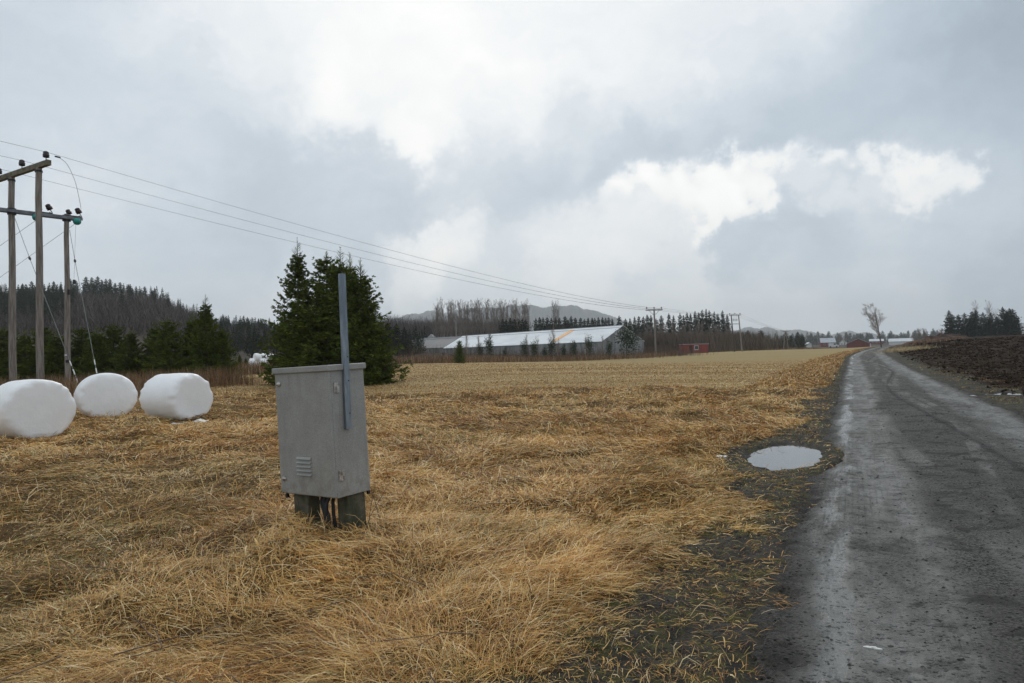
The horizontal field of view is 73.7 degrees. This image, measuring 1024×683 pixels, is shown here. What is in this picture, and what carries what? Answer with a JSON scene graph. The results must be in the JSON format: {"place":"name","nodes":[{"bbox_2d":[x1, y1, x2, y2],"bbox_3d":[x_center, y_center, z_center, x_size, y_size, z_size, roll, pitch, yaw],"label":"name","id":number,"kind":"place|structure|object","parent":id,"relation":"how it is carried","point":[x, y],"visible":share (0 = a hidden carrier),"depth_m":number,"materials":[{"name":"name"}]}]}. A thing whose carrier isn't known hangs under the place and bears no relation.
{"place":"outdoors","nodes":[
{"label":"outdoors","id":0,"kind":"place"},
{"bbox_2d":[0,302,1023,682],"bbox_3d":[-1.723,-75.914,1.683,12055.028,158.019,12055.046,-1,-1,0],"label":"ground","id":1,"kind":"structure","parent":0,"point":[784,438],"depth_m":6.05,"materials":[{"name":"soil"}]},
{"bbox_2d":[0,326,35,381],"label":"young spruce","id":2,"kind":"object","parent":1,"relation":"on","point":[4,345],"visible":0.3,"depth_m":37.64,"materials":[{"name":"green plant"}]},
{"bbox_2d":[0,329,55,381],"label":"young spruce","id":3,"kind":"object","parent":1,"relation":"on","point":[25,351],"visible":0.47,"depth_m":37.73,"materials":[{"name":"green plant"}]},
{"bbox_2d":[0,379,75,438],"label":"hay bale","id":4,"kind":"object","parent":1,"relation":"on","point":[33,408],"visible":0.97,"depth_m":14.54},
{"bbox_2d":[25,327,59,375],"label":"young spruce","id":5,"kind":"object","parent":1,"relation":"on","point":[46,333],"visible":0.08,"depth_m":39.85,"materials":[{"name":"green plant"}]},
{"bbox_2d":[0,151,96,383],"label":"power pole","id":6,"kind":"object","parent":1,"relation":"on","point":[12,211],"visible":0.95,"depth_m":30.45,"materials":[{"name":"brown wood"}]},
{"bbox_2d":[2,169,641,309],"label":"power line","id":7,"kind":"object","parent":6,"relation":"attached to","point":[325,249],"visible":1,"depth_m":49.93,"materials":[{"name":"metal"}]},
{"bbox_2d":[3,156,646,308],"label":"power line","id":8,"kind":"object","parent":6,"relation":"attached to","point":[326,241],"visible":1,"depth_m":48.02,"materials":[{"name":"metal"}]},
{"bbox_2d":[1,141,660,308],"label":"power line","id":9,"kind":"object","parent":6,"relation":"attached to","point":[319,230],"visible":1,"depth_m":44.14,"materials":[{"name":"metal"}]},
{"bbox_2d":[26,330,78,383],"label":"young spruce","id":10,"kind":"object","parent":1,"relation":"on","point":[53,364],"visible":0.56,"depth_m":38.19,"materials":[{"name":"green plant"}]},
{"bbox_2d":[61,326,92,383],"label":"young spruce","id":11,"kind":"object","parent":1,"relation":"on","point":[79,344],"visible":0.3,"depth_m":39.63,"materials":[{"name":"green plant"}]},
{"bbox_2d":[79,277,92,294],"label":"spruce tree","id":12,"kind":"object","parent":1,"relation":"on","point":[85,285],"visible":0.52,"depth_m":317.87,"materials":[{"name":"green plant"}]},
{"bbox_2d":[73,324,120,381],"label":"young spruce","id":13,"kind":"object","parent":1,"relation":"on","point":[97,339],"visible":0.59,"depth_m":38.28,"materials":[{"name":"green plant"}]},
{"bbox_2d":[73,373,137,417],"bbox_3d":[-11.111,1.478,18.677,1.427,1.238,0.969,0,-2,-40],"label":"hay bale","id":14,"kind":"object","parent":1,"relation":"on","point":[101,393],"visible":0.89,"depth_m":18.28},
{"bbox_2d":[79,323,139,373],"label":"young spruce","id":15,"kind":"object","parent":1,"relation":"on","point":[110,332],"visible":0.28,"depth_m":39.75,"materials":[{"name":"green plant"}]},
{"bbox_2d":[102,326,149,376],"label":"young spruce","id":16,"kind":"object","parent":1,"relation":"on","point":[124,362],"visible":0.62,"depth_m":37.70,"materials":[{"name":"green plant"}]},
{"bbox_2d":[0,364,272,413],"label":"rusty weeds","id":17,"kind":"object","parent":1,"relation":"on","point":[215,379],"visible":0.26,"depth_m":30.93,"materials":[{"name":"brown plant"}]},
{"bbox_2d":[0,288,277,348],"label":"hillside brush","id":18,"kind":"object","parent":1,"relation":"on","point":[144,305],"visible":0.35,"depth_m":215.03,"materials":[{"name":"brown plant"}]},
{"bbox_2d":[125,323,171,376],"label":"young spruce","id":19,"kind":"object","parent":1,"relation":"on","point":[149,351],"visible":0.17,"depth_m":38.23,"materials":[{"name":"green plant"}]},
{"bbox_2d":[135,317,191,380],"bbox_3d":[-18.678,0.667,37.096,3.282,3.968,3.187,-1,-1,-6],"label":"young spruce","id":20,"kind":"object","parent":1,"relation":"on","point":[162,361],"visible":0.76,"depth_m":36.65,"materials":[{"name":"green plant"}]},
{"bbox_2d":[139,373,212,419],"bbox_3d":[-8.973,1.472,18.279,1.247,1.253,1.433,-2,-1,22],"label":"hay bale","id":21,"kind":"object","parent":1,"relation":"on","point":[183,396],"visible":0.94,"depth_m":17.79},
{"bbox_2d":[173,311,203,372],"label":"young spruce","id":22,"kind":"object","parent":1,"relation":"on","point":[189,326],"visible":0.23,"depth_m":37.73,"materials":[{"name":"green plant"}]},
{"bbox_2d":[169,294,240,376],"bbox_3d":[-16.271,-0.013,36.452,3.346,5.112,3.308,-1,-1,0],"label":"young spruce","id":23,"kind":"object","parent":1,"relation":"on","point":[201,353],"visible":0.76,"depth_m":36.26,"materials":[{"name":"green plant"}]},
{"bbox_2d":[0,280,427,357],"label":"hill forest","id":24,"kind":"object","parent":1,"relation":"on","point":[23,295],"visible":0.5,"depth_m":224.83,"materials":[{"name":"plant"}]},
{"bbox_2d":[199,328,244,379],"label":"young spruce","id":25,"kind":"object","parent":1,"relation":"on","point":[226,356],"visible":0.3,"depth_m":37.41,"materials":[{"name":"green plant"}]},
{"bbox_2d":[256,241,329,384],"bbox_3d":[-10.360,-1.276,33.510,4.241,7.822,4.193,-1,-1,-23],"label":"spruce tree","id":26,"kind":"object","parent":1,"relation":"on","point":[296,265],"visible":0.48,"depth_m":33.21,"materials":[{"name":"green plant"}]},
{"bbox_2d":[254,302,372,386],"bbox_3d":[-9.179,0.298,31.906,5.345,4.333,5.190,-1,-1,-31],"label":"spruce tree","id":27,"kind":"object","parent":1,"relation":"on","point":[302,336],"visible":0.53,"depth_m":31.39,"materials":[{"name":"green plant"}]},
{"bbox_2d":[285,251,344,355],"bbox_3d":[-9.204,-0.944,34.663,4.603,7.360,4.740,-2,-1,13],"label":"spruce tree","id":28,"kind":"object","parent":1,"relation":"on","point":[323,269],"visible":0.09,"depth_m":34.26,"materials":[{"name":"green plant"}]},
{"bbox_2d":[272,273,369,530],"bbox_3d":[-1.648,0.627,5.922,0.767,2.354,0.422,-4,-1,35],"label":"utility cabinet","id":29,"kind":"object","parent":1,"relation":"on","point":[322,432],"visible":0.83,"depth_m":5.74,"materials":[{"name":"metal"}]},
{"bbox_2d":[300,247,384,379],"bbox_3d":[-8.364,-1.054,32.928,4.611,7.138,4.673,-1,-1,2],"label":"spruce tree","id":30,"kind":"object","parent":1,"relation":"on","point":[334,291],"visible":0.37,"depth_m":32.30,"materials":[{"name":"green plant"}]},
{"bbox_2d":[328,252,391,364],"bbox_3d":[-8.269,-1.032,34.699,4.144,7.184,4.192,-1,-1,-22],"label":"spruce tree","id":31,"kind":"object","parent":1,"relation":"on","point":[354,270],"visible":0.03,"depth_m":34.87,"materials":[{"name":"green plant"}]},
{"bbox_2d":[0,429,731,682],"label":"dead stalks","id":32,"kind":"object","parent":1,"relation":"on","point":[138,621],"visible":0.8,"depth_m":3.97,"materials":[{"name":"plant"}]},
{"bbox_2d":[321,260,414,385],"bbox_3d":[-7.352,-0.793,32.532,4.673,6.479,4.611,-2,-1,29],"label":"spruce tree","id":33,"kind":"object","parent":1,"relation":"on","point":[361,289],"visible":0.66,"depth_m":32.23,"materials":[{"name":"green plant"}]},
{"bbox_2d":[359,330,410,384],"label":"spruce tree","id":34,"kind":"object","parent":1,"relation":"on","point":[385,366],"visible":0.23,"depth_m":32.93,"materials":[{"name":"green plant"}]},
{"bbox_2d":[382,323,398,354],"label":"spruce tree","id":35,"kind":"object","parent":1,"relation":"on","point":[389,335],"visible":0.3,"depth_m":147.21,"materials":[{"name":"green plant"}]},
{"bbox_2d":[391,324,400,353],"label":"spruce tree","id":36,"kind":"object","parent":1,"relation":"on","point":[396,332],"visible":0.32,"depth_m":152.97,"materials":[{"name":"green plant"}]},
{"bbox_2d":[395,328,417,356],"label":"spruce tree","id":37,"kind":"object","parent":1,"relation":"on","point":[404,343],"visible":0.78,"depth_m":147.84,"materials":[{"name":"green plant"}]},
{"bbox_2d":[0,372,840,682],"bbox_3d":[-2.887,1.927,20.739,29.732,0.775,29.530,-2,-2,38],"label":"dry grass","id":38,"kind":"structure","parent":1,"relation":"on","point":[484,518],"depth_m":5.58,"materials":[{"name":"plant"}]},
{"bbox_2d":[430,302,439,336],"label":"bare tree","id":39,"kind":"object","parent":1,"relation":"on","point":[437,306],"visible":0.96,"depth_m":216.13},
{"bbox_2d":[413,336,461,352],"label":"greenhouse","id":40,"kind":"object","parent":1,"relation":"on","point":[430,343],"visible":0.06,"depth_m":179.62,"materials":[{"name":"grey glass"}]},
{"bbox_2d":[438,299,446,336],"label":"bare tree","id":41,"kind":"object","parent":1,"relation":"on","point":[443,328],"visible":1,"depth_m":213.25,"materials":[{"name":"plant"}]},
{"bbox_2d":[380,313,513,340],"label":"grey woods","id":42,"kind":"object","parent":1,"relation":"on","point":[400,322],"visible":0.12,"depth_m":255.77,"materials":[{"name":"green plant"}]},
{"bbox_2d":[445,300,454,335],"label":"bare tree","id":43,"kind":"object","parent":1,"relation":"on","point":[451,320],"visible":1,"depth_m":215.55,"materials":[{"name":"plant"}]},
{"bbox_2d":[452,301,460,335],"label":"bare tree","id":44,"kind":"object","parent":1,"relation":"on","point":[455,330],"visible":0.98,"depth_m":216.76,"materials":[{"name":"plant"}]},
{"bbox_2d":[453,340,466,362],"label":"young spruce","id":45,"kind":"object","parent":1,"relation":"on","point":[459,356],"visible":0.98,"depth_m":77.78,"materials":[{"name":"green plant"}]},
{"bbox_2d":[457,300,464,335],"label":"bare tree","id":46,"kind":"object","parent":1,"relation":"on","point":[460,318],"visible":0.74,"depth_m":226.89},
{"bbox_2d":[459,303,467,335],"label":"bare tree","id":47,"kind":"object","parent":1,"relation":"on","point":[464,322],"visible":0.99,"depth_m":215.57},
{"bbox_2d":[460,301,471,333],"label":"bare tree","id":48,"kind":"object","parent":1,"relation":"on","point":[468,322],"visible":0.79,"depth_m":224.86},
{"bbox_2d":[469,301,478,334],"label":"bare tree","id":49,"kind":"object","parent":1,"relation":"on","point":[472,316],"visible":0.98,"depth_m":221.62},
{"bbox_2d":[140,359,810,395],"bbox_3d":[-0.319,2.241,56.416,46.012,0.993,67.901,-2,-1,27],"label":"field stubble","id":50,"kind":"object","parent":1,"relation":"on","point":[716,369],"visible":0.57,"depth_m":37.19,"materials":[{"name":"plant"}]},
{"bbox_2d":[474,300,481,334],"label":"bare tree","id":51,"kind":"object","parent":1,"relation":"on","point":[477,314],"visible":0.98,"depth_m":222.44,"materials":[{"name":"plant"}]},
{"bbox_2d":[476,300,485,333],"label":"bare tree","id":52,"kind":"object","parent":1,"relation":"on","point":[482,326],"visible":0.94,"depth_m":221.09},
{"bbox_2d":[483,334,492,355],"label":"young pine","id":53,"kind":"object","parent":1,"relation":"on","point":[488,345],"visible":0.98,"depth_m":97.80,"materials":[{"name":"plant"}]},
{"bbox_2d":[484,299,494,333],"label":"bare tree","id":54,"kind":"object","parent":1,"relation":"on","point":[488,318],"visible":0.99,"depth_m":215.67,"materials":[{"name":"plant"}]},
{"bbox_2d":[490,304,500,332],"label":"bare tree","id":55,"kind":"object","parent":1,"relation":"on","point":[494,320],"visible":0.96,"depth_m":214.87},
{"bbox_2d":[493,299,500,332],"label":"bare tree","id":56,"kind":"object","parent":1,"relation":"on","point":[497,323],"visible":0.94,"depth_m":215.52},
{"bbox_2d":[502,320,510,332],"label":"spruce tree","id":57,"kind":"object","parent":1,"relation":"on","point":[506,327],"visible":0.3,"depth_m":211.14,"materials":[{"name":"green plant"}]},
{"bbox_2d":[512,297,521,331],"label":"bare tree","id":58,"kind":"object","parent":1,"relation":"on","point":[515,313],"visible":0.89,"depth_m":214.50,"materials":[{"name":"plant"}]},
{"bbox_2d":[520,339,527,356],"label":"young pine","id":59,"kind":"object","parent":1,"relation":"on","point":[524,349],"visible":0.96,"depth_m":98.23,"materials":[{"name":"plant"}]},
{"bbox_2d":[524,298,532,330],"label":"bare tree","id":60,"kind":"object","parent":1,"relation":"on","point":[528,321],"visible":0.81,"depth_m":217.37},
{"bbox_2d":[236,346,827,374],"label":"field edge weeds","id":61,"kind":"object","parent":1,"relation":"on","point":[258,368],"visible":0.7,"depth_m":90.07,"materials":[{"name":"brown plant"}]},
{"bbox_2d":[443,325,643,356],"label":"greenhouse","id":62,"kind":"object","parent":1,"relation":"on","point":[565,337],"visible":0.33,"depth_m":142.92,"materials":[{"name":"white glass"}]},
{"bbox_2d":[547,337,555,356],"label":"young pine","id":63,"kind":"object","parent":1,"relation":"on","point":[550,347],"visible":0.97,"depth_m":100.54,"materials":[{"name":"plant"}]},
{"bbox_2d":[547,301,557,325],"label":"bare tree","id":64,"kind":"object","parent":1,"relation":"on","point":[554,309],"visible":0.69,"depth_m":301.00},
{"bbox_2d":[391,343,737,361],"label":"bushes","id":65,"kind":"object","parent":1,"relation":"on","point":[662,350],"visible":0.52,"depth_m":107.44,"materials":[{"name":"brown plant"}]},
{"bbox_2d":[583,334,594,354],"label":"young pine","id":66,"kind":"object","parent":1,"relation":"on","point":[588,345],"visible":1,"depth_m":104.03,"materials":[{"name":"plant"}]},
{"bbox_2d":[605,339,612,359],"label":"young pine","id":67,"kind":"object","parent":1,"relation":"on","point":[609,351],"visible":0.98,"depth_m":103.83,"materials":[{"name":"plant"}]},
{"bbox_2d":[614,323,642,357],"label":"pine tree","id":68,"kind":"object","parent":1,"relation":"on","point":[627,339],"visible":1,"depth_m":111.65,"materials":[{"name":"plant"}]},
{"bbox_2d":[646,307,662,355],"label":"power pole","id":69,"kind":"object","parent":1,"relation":"on","point":[654,310],"visible":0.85,"depth_m":129.97,"materials":[{"name":"brown wood"}]},
{"bbox_2d":[664,314,672,334],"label":"spruce tree","id":70,"kind":"object","parent":1,"relation":"on","point":[669,325],"visible":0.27,"depth_m":240.72,"materials":[{"name":"green plant"}]},
{"bbox_2d":[679,344,707,353],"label":"red hut","id":71,"kind":"object","parent":1,"relation":"on","point":[692,346],"visible":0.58,"depth_m":187.07,"materials":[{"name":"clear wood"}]},
{"bbox_2d":[703,311,712,333],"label":"spruce tree","id":72,"kind":"object","parent":1,"relation":"on","point":[709,321],"visible":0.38,"depth_m":237.38,"materials":[{"name":"green plant"}]},
{"bbox_2d":[637,330,792,351],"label":"brown thicket","id":73,"kind":"object","parent":1,"relation":"on","point":[752,341],"visible":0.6,"depth_m":210.40,"materials":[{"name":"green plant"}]},
{"bbox_2d":[710,312,720,332],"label":"spruce tree","id":74,"kind":"object","parent":1,"relation":"on","point":[714,321],"visible":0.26,"depth_m":228.91,"materials":[{"name":"green plant"}]},
{"bbox_2d":[718,310,726,332],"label":"spruce tree","id":75,"kind":"object","parent":1,"relation":"on","point":[722,323],"visible":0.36,"depth_m":235.28,"materials":[{"name":"green plant"}]},
{"bbox_2d":[729,313,742,351],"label":"power pole","id":76,"kind":"object","parent":1,"relation":"on","point":[733,333],"visible":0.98,"depth_m":182.95,"materials":[{"name":"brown wood"}]},
{"bbox_2d":[451,361,1023,682],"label":"verge moss","id":77,"kind":"object","parent":1,"relation":"on","point":[705,655],"visible":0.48,"depth_m":4.38,"materials":[{"name":"green plant"}]},
{"bbox_2d":[747,445,821,470],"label":"puddle water","id":78,"kind":"structure","parent":1,"relation":"on","point":[785,457],"depth_m":10.16,"materials":[{"name":"grey liquid"}]},
{"bbox_2d":[794,332,801,347],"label":"pine tree","id":79,"kind":"object","parent":1,"relation":"on","point":[798,338],"visible":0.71,"depth_m":266.57,"materials":[{"name":"plant"}]},
{"bbox_2d":[797,336,810,348],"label":"pine tree","id":80,"kind":"object","parent":1,"relation":"on","point":[802,344],"visible":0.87,"depth_m":257.95,"materials":[{"name":"plant"}]},
{"bbox_2d":[745,349,863,386],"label":"roadside grass","id":81,"kind":"structure","parent":1,"relation":"on","point":[834,361],"depth_m":35.96,"materials":[{"name":"plant"}]},
{"bbox_2d":[819,338,835,346],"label":"farmhouse","id":82,"kind":"object","parent":1,"relation":"on","point":[824,342],"visible":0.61,"depth_m":431.19,"materials":[{"name":"white wood"}]},
{"bbox_2d":[768,329,944,344],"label":"village trees","id":83,"kind":"object","parent":1,"relation":"on","point":[812,340],"visible":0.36,"depth_m":863.28,"materials":[{"name":"plant"}]},
{"bbox_2d":[846,339,870,347],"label":"red barn","id":84,"kind":"structure","parent":1,"relation":"on","point":[856,343],"depth_m":299.94,"materials":[{"name":"wood"}]},
{"bbox_2d":[862,303,884,346],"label":"bare tree","id":85,"kind":"object","parent":1,"relation":"on","point":[877,323],"visible":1,"depth_m":121.21,"materials":[{"name":"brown plant"}]},
{"bbox_2d":[869,339,883,344],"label":"farmhouse","id":86,"kind":"object","parent":1,"relation":"on","point":[874,341],"visible":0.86,"depth_m":520.66,"materials":[{"name":"white wood"}]},
{"bbox_2d":[888,338,913,344],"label":"farm hall","id":87,"kind":"structure","parent":1,"relation":"on","point":[896,341],"depth_m":461.89,"materials":[{"name":"metal"}]},
{"bbox_2d":[865,345,942,353],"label":"pale verge grass","id":88,"kind":"structure","parent":1,"relation":"on","point":[901,349],"depth_m":80.08,"materials":[{"name":"plant"}]},
{"bbox_2d":[886,335,965,347],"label":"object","id":89,"kind":"object","parent":1,"relation":"on","point":[924,342],"visible":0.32,"depth_m":95.80,"materials":[{"name":"brown plant"}]},
{"bbox_2d":[895,333,971,347],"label":"soil heap","id":90,"kind":"object","parent":1,"relation":"on","point":[936,338],"visible":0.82,"depth_m":97.10,"materials":[{"name":"soil"}]},
{"bbox_2d":[942,310,955,334],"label":"spruce tree","id":91,"kind":"object","parent":1,"relation":"on","point":[950,322],"visible":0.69,"depth_m":233.42,"materials":[{"name":"green plant"}]},
{"bbox_2d":[894,336,1023,397],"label":"soil clods","id":92,"kind":"object","parent":1,"relation":"on","point":[982,355],"visible":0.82,"depth_m":53.51,"materials":[{"name":"soil"}]},
{"bbox_2d":[950,315,968,336],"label":"spruce tree","id":93,"kind":"object","parent":1,"relation":"on","point":[958,325],"visible":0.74,"depth_m":228.60,"materials":[{"name":"green plant"}]},
{"bbox_2d":[957,313,970,332],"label":"spruce tree","id":94,"kind":"object","parent":1,"relation":"on","point":[964,322],"visible":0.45,"depth_m":231.44,"materials":[{"name":"green plant"}]},
{"bbox_2d":[963,317,975,336],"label":"spruce tree","id":95,"kind":"object","parent":1,"relation":"on","point":[967,327],"visible":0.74,"depth_m":228.67,"materials":[{"name":"green plant"}]},
{"bbox_2d":[968,310,987,336],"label":"spruce tree","id":96,"kind":"object","parent":1,"relation":"on","point":[977,319],"visible":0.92,"depth_m":227.20,"materials":[{"name":"green plant"}]},
{"bbox_2d":[982,317,996,335],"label":"spruce tree","id":97,"kind":"object","parent":1,"relation":"on","point":[988,327],"visible":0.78,"depth_m":227.72,"materials":[{"name":"green plant"}]},
{"bbox_2d":[970,393,1023,395],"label":"puddle water","id":98,"kind":"structure","parent":1,"relation":"on","point":[1003,394],"depth_m":20.77,"materials":[{"name":"grey liquid"}]},
{"bbox_2d":[991,316,1004,335],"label":"spruce tree","id":99,"kind":"object","parent":1,"relation":"on","point":[996,323],"visible":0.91,"depth_m":228.16,"materials":[{"name":"green plant"}]},
{"bbox_2d":[991,307,1015,335],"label":"spruce tree","id":100,"kind":"object","parent":1,"relation":"on","point":[1001,315],"visible":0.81,"depth_m":227.60,"materials":[{"name":"green plant"}]},
{"bbox_2d":[1002,308,1021,334],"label":"spruce tree","id":101,"kind":"object","parent":1,"relation":"on","point":[1010,321],"visible":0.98,"depth_m":226.27,"materials":[{"name":"green plant"}]},
{"bbox_2d":[1006,309,1023,334],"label":"spruce tree","id":102,"kind":"object","parent":1,"relation":"on","point":[1017,328],"visible":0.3,"depth_m":228.69,"materials":[{"name":"green plant"}]},
{"bbox_2d":[0,0,1023,335],"label":"sky","id":103,"kind":"structure","parent":0,"point":[776,164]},
{"bbox_2d":[391,304,663,334],"bbox_3d":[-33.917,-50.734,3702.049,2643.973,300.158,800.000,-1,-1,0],"label":"hills","id":104,"kind":"structure","parent":0,"point":[568,312],"depth_m":3554.89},
{"bbox_2d":[734,323,1023,339],"bbox_3d":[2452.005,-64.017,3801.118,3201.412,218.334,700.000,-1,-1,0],"label":"hills","id":105,"kind":"structure","parent":0,"point":[771,330],"depth_m":3680.54,"materials":[{"name":"grey"}]},
{"bbox_2d":[748,344,1023,682],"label":"gravel road","id":106,"kind":"structure","parent":0,"point":[847,572],"depth_m":5.29,"materials":[{"name":"gravel"}]},
{"bbox_2d":[555,389,1023,682],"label":"gravel stones","id":107,"kind":"object","parent":106,"relation":"on","point":[785,657],"visible":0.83,"depth_m":4.81,"materials":[{"name":"gravel"}]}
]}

